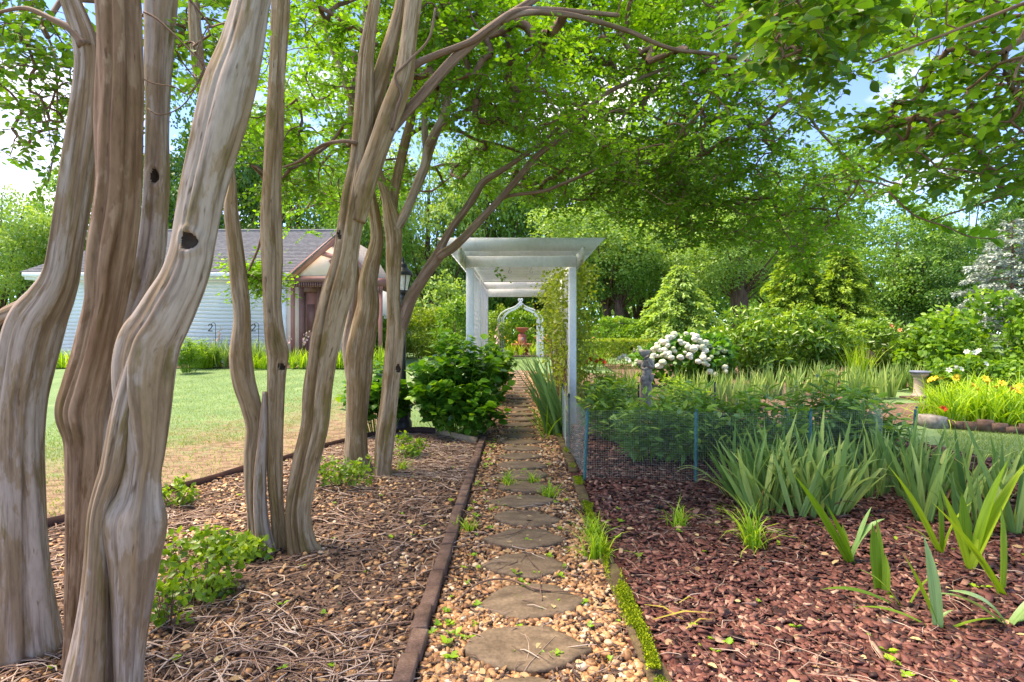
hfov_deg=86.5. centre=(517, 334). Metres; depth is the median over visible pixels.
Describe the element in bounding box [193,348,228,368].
border plant
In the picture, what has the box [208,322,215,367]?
shepherd hook
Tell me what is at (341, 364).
border plant
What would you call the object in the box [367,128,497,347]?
broadleaf tree
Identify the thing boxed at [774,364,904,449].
peony
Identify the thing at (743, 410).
peony
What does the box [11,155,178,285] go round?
broadleaf tree
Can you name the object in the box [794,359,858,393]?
iris clump
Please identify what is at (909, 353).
shrub
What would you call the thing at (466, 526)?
grass tuft
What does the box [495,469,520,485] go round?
grass tuft
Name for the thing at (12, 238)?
broadleaf tree
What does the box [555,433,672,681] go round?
brick edging
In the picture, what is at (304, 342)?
gladiolus
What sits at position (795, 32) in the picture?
overhanging tree
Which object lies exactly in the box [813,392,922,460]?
peony
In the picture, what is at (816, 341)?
laurel bush
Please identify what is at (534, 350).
daylily
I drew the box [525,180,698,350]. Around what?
broadleaf tree
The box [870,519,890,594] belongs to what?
crinum shoot
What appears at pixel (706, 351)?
white hydrangea
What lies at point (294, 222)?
broadleaf tree
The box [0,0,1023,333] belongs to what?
sky
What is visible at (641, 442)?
peony
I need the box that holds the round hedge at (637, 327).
[586,315,652,355]
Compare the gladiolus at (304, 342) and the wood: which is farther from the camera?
the wood
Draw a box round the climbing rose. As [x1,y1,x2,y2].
[488,303,511,351]
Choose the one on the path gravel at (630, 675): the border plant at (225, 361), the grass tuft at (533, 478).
the grass tuft at (533, 478)
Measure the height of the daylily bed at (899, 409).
0.090 m
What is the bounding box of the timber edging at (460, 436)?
[436,429,477,443]
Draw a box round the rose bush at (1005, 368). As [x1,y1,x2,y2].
[923,348,1023,397]
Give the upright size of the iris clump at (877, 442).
0.797 m
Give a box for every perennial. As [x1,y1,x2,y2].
[177,336,208,372]
[184,338,224,368]
[577,367,637,414]
[652,373,710,405]
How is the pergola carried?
on the lawn at (59, 374)
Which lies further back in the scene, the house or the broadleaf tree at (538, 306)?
the broadleaf tree at (538, 306)
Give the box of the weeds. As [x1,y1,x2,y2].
[47,392,1023,681]
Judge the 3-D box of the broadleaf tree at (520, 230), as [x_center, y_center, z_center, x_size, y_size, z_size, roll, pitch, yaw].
[-1.994,-7.586,38.238,9.794,18.842,10.784,0,0,-42]
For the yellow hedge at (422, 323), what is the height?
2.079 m
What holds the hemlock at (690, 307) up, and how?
on the lawn at (59, 374)
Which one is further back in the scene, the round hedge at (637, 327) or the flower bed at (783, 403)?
the round hedge at (637, 327)
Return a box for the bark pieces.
[601,472,1023,681]
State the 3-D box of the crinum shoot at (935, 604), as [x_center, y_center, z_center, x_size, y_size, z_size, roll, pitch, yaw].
[1.990,1.187,2.586,0.698,0.432,0.069,0,0,10]
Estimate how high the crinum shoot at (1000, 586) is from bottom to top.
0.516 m
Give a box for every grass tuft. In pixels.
[392,456,415,470]
[447,515,477,530]
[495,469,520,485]
[515,469,546,483]
[530,476,567,498]
[566,519,640,561]
[570,509,618,538]
[657,494,704,527]
[707,494,809,557]
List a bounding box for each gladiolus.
[216,327,222,365]
[302,331,309,367]
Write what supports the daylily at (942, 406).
on the daylily bed at (899, 409)
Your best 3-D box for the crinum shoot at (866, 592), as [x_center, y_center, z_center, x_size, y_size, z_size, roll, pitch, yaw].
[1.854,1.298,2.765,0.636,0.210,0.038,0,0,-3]
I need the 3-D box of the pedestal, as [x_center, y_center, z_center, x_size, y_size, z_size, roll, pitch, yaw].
[8.099,1.024,11.000,0.500,0.585,0.400,0,0,0]
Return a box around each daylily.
[493,336,526,354]
[524,336,549,354]
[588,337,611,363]
[902,373,1022,428]
[911,369,1023,400]
[911,373,947,398]
[936,372,1023,424]
[964,372,1023,405]
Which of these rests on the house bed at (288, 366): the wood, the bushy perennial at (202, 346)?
the bushy perennial at (202, 346)
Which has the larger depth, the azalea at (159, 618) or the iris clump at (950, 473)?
the iris clump at (950, 473)
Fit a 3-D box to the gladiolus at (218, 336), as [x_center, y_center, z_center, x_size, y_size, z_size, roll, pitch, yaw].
[-9.485,0.380,17.298,0.167,1.278,0.218,0,0,8]
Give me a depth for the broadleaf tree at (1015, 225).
32.21 m
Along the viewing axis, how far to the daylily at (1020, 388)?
9.00 m
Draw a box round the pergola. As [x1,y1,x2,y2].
[438,238,604,424]
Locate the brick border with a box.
[512,355,548,356]
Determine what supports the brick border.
on the lawn at (59, 374)
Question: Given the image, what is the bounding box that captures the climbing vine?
[514,261,617,417]
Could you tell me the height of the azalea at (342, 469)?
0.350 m
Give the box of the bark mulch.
[561,423,1023,681]
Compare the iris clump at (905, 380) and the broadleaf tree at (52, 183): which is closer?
the iris clump at (905, 380)
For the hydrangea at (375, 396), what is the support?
on the lawn at (59, 374)
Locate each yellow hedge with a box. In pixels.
[374,315,386,359]
[406,304,457,357]
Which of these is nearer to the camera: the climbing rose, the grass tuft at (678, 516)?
the grass tuft at (678, 516)
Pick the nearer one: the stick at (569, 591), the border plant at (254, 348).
the stick at (569, 591)
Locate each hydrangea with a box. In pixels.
[334,357,413,432]
[400,325,514,432]
[420,383,511,438]
[482,340,519,398]
[627,329,739,386]
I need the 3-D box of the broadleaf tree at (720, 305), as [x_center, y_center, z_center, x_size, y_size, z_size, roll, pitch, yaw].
[9.800,-5.994,32.994,9.822,13.987,9.680,0,0,0]
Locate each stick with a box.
[442,504,494,519]
[453,578,550,603]
[484,522,528,535]
[527,554,542,599]
[533,590,597,598]
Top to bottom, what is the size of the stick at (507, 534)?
0.018 m
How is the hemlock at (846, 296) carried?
on the lawn at (59, 374)
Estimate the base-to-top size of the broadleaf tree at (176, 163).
15.970 m
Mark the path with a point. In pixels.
(494, 647)
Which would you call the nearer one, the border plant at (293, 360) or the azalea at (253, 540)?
the azalea at (253, 540)
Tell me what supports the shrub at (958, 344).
on the lawn at (59, 374)
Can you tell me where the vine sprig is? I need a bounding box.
[494,267,511,282]
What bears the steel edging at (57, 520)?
on the lawn at (59, 374)
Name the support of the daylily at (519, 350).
on the fountain bed
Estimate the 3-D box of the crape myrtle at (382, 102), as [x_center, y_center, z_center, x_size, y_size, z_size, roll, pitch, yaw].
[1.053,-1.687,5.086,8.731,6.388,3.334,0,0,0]
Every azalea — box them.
[150,576,193,629]
[157,521,261,605]
[162,473,199,507]
[236,529,275,560]
[317,454,376,487]
[393,430,428,457]
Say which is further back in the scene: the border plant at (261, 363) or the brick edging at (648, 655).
the border plant at (261, 363)
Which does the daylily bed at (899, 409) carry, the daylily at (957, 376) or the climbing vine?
the daylily at (957, 376)
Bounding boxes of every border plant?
[56,348,70,367]
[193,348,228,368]
[202,334,229,367]
[251,338,266,365]
[253,352,266,369]
[288,348,308,367]
[336,352,343,368]
[373,343,384,368]
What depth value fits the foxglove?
13.50 m
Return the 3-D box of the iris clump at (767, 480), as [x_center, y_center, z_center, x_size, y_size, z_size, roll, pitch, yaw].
[2.146,0.994,4.322,1.660,0.850,0.987,0,0,0]
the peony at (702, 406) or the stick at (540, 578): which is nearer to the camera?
the stick at (540, 578)
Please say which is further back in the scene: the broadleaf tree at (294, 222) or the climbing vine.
the broadleaf tree at (294, 222)
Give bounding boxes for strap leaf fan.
[503,350,576,438]
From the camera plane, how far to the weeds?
2.60 m
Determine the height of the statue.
1.115 m
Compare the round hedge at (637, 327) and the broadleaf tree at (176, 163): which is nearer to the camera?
the round hedge at (637, 327)
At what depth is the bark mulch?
2.95 m
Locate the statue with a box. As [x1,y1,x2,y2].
[637,350,654,418]
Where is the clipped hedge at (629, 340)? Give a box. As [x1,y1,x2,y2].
[580,337,667,369]
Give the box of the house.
[19,229,386,362]
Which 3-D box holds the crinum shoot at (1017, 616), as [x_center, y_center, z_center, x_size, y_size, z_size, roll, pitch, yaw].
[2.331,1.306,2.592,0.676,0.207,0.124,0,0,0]
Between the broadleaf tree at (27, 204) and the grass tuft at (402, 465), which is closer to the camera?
the grass tuft at (402, 465)
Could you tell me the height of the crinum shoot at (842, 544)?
0.574 m
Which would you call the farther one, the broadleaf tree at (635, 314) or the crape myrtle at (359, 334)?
the broadleaf tree at (635, 314)
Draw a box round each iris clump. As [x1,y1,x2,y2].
[593,363,640,402]
[655,366,725,405]
[678,409,902,519]
[695,367,772,408]
[750,360,809,398]
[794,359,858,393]
[826,405,970,490]
[828,411,1023,536]
[833,361,902,397]
[883,358,924,390]
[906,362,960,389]
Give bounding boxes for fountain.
[512,328,533,354]
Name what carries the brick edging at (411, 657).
on the lawn at (59, 374)
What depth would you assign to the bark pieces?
2.67 m
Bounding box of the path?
[415,370,622,681]
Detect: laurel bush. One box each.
[692,302,873,377]
[848,316,918,375]
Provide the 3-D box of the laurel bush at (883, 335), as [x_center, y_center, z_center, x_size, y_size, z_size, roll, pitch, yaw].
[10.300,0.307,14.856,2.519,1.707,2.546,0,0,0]
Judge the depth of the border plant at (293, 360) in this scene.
16.78 m
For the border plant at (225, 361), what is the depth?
17.05 m
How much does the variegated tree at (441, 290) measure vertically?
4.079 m
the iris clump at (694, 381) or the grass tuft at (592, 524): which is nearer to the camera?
the grass tuft at (592, 524)
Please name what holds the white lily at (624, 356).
on the flower bed at (783, 403)
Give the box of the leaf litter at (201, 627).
[0,433,479,681]
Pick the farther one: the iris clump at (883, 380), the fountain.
the fountain
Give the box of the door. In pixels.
[305,292,316,356]
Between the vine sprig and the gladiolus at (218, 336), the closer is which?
the vine sprig
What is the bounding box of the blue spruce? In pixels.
[935,218,1023,353]
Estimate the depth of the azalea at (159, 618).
2.60 m
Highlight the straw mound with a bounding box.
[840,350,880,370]
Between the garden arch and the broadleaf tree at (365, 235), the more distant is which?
the broadleaf tree at (365, 235)
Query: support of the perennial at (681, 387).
on the flower bed at (783, 403)
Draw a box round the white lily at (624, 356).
[616,346,641,398]
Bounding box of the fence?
[561,382,917,481]
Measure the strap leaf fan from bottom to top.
1.299 m
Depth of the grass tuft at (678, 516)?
3.95 m
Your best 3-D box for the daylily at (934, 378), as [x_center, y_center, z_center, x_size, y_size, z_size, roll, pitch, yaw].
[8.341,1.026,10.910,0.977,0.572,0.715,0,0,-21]
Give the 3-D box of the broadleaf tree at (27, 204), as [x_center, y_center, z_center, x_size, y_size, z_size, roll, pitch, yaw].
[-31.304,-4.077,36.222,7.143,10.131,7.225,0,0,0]
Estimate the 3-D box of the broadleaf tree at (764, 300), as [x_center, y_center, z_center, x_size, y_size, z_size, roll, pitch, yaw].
[18.780,-5.899,35.838,10.772,13.766,11.190,0,0,0]
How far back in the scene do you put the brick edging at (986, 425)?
7.95 m
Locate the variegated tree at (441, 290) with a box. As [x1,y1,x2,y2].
[412,269,465,349]
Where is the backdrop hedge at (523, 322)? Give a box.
[459,305,599,351]
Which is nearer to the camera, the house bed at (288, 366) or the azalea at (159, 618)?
the azalea at (159, 618)
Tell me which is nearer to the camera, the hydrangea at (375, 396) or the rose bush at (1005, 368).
the hydrangea at (375, 396)
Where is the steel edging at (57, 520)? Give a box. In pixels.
[47,427,435,528]
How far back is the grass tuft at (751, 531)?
3.54 m
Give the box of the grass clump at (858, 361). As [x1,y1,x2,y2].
[832,336,892,381]
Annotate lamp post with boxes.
[396,257,412,428]
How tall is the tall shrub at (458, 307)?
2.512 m
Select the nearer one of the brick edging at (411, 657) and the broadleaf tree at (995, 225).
the brick edging at (411, 657)
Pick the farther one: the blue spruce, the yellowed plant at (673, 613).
the blue spruce
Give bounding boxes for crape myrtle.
[0,0,276,681]
[188,0,995,554]
[251,0,937,477]
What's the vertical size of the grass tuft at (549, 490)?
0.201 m
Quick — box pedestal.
[899,370,933,400]
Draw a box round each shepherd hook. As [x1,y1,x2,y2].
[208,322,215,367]
[251,322,258,351]
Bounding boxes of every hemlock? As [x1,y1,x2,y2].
[630,265,732,361]
[756,241,838,351]
[796,244,887,352]
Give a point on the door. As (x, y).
(310, 297)
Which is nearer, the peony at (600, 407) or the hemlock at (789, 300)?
the peony at (600, 407)
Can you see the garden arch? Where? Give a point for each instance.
(538, 321)
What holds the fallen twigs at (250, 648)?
on the leaf litter at (201, 627)
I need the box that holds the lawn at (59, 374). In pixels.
[45,339,1023,517]
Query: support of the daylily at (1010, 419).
on the daylily bed at (899, 409)
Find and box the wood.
[4,236,1007,344]
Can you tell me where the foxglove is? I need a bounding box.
[494,324,500,350]
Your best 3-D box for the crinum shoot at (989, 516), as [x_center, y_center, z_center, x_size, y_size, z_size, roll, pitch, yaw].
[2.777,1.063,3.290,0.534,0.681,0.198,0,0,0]
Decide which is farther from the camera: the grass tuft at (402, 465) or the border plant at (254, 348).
the border plant at (254, 348)
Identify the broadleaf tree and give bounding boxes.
[0,182,85,331]
[0,191,53,304]
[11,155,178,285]
[86,69,304,237]
[220,52,402,242]
[296,147,426,301]
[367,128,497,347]
[414,106,557,341]
[464,98,617,342]
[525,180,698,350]
[556,84,726,337]
[583,221,664,348]
[600,121,763,319]
[661,185,818,349]
[723,127,886,316]
[817,195,979,341]
[874,230,1021,331]
[877,168,1022,332]
[961,193,1023,334]
[979,191,1023,321]
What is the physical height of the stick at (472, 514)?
0.019 m
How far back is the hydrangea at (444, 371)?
7.50 m
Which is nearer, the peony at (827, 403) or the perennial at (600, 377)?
the peony at (827, 403)
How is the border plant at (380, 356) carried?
on the house bed at (288, 366)
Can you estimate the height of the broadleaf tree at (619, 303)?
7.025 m
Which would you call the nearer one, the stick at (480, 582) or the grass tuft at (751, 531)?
the stick at (480, 582)
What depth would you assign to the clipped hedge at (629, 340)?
16.61 m
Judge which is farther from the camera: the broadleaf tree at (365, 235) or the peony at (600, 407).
the broadleaf tree at (365, 235)
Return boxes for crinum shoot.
[793,474,882,564]
[821,569,940,605]
[862,537,1010,631]
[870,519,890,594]
[889,467,972,552]
[933,503,1006,594]
[942,459,1023,569]
[942,590,1023,624]
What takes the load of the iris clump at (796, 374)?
on the flower bed at (783, 403)
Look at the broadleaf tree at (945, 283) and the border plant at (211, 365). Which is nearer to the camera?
the border plant at (211, 365)
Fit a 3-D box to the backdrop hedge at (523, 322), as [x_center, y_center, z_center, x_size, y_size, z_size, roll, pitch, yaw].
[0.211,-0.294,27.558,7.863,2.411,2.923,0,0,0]
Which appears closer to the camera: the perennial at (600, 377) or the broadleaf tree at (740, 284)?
the perennial at (600, 377)
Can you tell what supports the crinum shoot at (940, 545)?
on the bark mulch
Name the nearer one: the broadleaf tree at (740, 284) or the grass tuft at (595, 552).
the grass tuft at (595, 552)
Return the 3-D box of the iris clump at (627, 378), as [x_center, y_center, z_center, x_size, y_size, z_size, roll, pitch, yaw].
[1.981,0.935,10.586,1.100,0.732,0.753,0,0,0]
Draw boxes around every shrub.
[430,292,465,357]
[889,323,995,377]
[906,285,1023,391]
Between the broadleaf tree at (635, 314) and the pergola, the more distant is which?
the broadleaf tree at (635, 314)
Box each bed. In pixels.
[177,363,377,367]
[547,373,912,423]
[603,364,908,386]
[874,403,1018,427]
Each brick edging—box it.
[392,430,488,681]
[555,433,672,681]
[947,419,1023,434]
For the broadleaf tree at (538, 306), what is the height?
19.080 m
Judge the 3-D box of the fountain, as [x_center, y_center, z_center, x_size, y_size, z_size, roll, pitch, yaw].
[0.193,0.290,23.000,1.000,1.160,1.000,0,0,0]
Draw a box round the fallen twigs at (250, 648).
[0,432,1023,681]
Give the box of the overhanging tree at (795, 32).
[694,0,1023,248]
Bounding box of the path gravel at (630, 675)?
[417,371,647,681]
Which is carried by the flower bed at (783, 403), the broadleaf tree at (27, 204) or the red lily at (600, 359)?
the red lily at (600, 359)
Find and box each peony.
[574,375,642,441]
[600,386,708,465]
[644,386,723,434]
[651,380,756,460]
[699,383,847,459]
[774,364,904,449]
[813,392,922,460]
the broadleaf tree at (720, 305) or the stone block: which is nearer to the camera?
the stone block
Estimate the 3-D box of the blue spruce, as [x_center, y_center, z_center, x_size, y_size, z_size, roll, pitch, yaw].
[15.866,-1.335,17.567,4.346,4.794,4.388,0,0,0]
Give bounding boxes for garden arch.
[498,298,542,356]
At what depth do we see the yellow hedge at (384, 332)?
19.49 m
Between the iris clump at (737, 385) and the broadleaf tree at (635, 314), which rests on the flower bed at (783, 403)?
the iris clump at (737, 385)
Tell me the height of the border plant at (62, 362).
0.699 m
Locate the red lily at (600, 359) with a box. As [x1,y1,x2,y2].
[583,356,617,385]
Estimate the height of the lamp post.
2.610 m
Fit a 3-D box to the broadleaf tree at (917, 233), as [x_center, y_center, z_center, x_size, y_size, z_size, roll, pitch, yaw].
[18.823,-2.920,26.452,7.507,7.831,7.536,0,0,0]
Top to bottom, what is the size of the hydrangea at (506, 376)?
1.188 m
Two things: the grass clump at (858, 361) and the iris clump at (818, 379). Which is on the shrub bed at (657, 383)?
the grass clump at (858, 361)
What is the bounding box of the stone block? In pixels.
[917,414,948,428]
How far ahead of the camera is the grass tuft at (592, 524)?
3.72 m
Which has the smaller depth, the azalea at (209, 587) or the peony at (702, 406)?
the azalea at (209, 587)
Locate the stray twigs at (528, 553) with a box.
[415,460,1023,681]
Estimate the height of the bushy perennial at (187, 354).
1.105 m
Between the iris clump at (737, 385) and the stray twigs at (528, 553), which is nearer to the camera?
the stray twigs at (528, 553)
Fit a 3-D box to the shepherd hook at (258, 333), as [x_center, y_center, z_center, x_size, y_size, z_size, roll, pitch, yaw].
[-8.180,0.329,16.937,0.242,1.408,0.042,0,0,0]
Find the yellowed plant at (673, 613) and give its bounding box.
[644,596,709,628]
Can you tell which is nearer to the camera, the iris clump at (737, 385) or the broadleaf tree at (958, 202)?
the iris clump at (737, 385)
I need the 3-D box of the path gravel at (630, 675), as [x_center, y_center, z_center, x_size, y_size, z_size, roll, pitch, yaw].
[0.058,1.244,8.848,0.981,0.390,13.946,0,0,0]

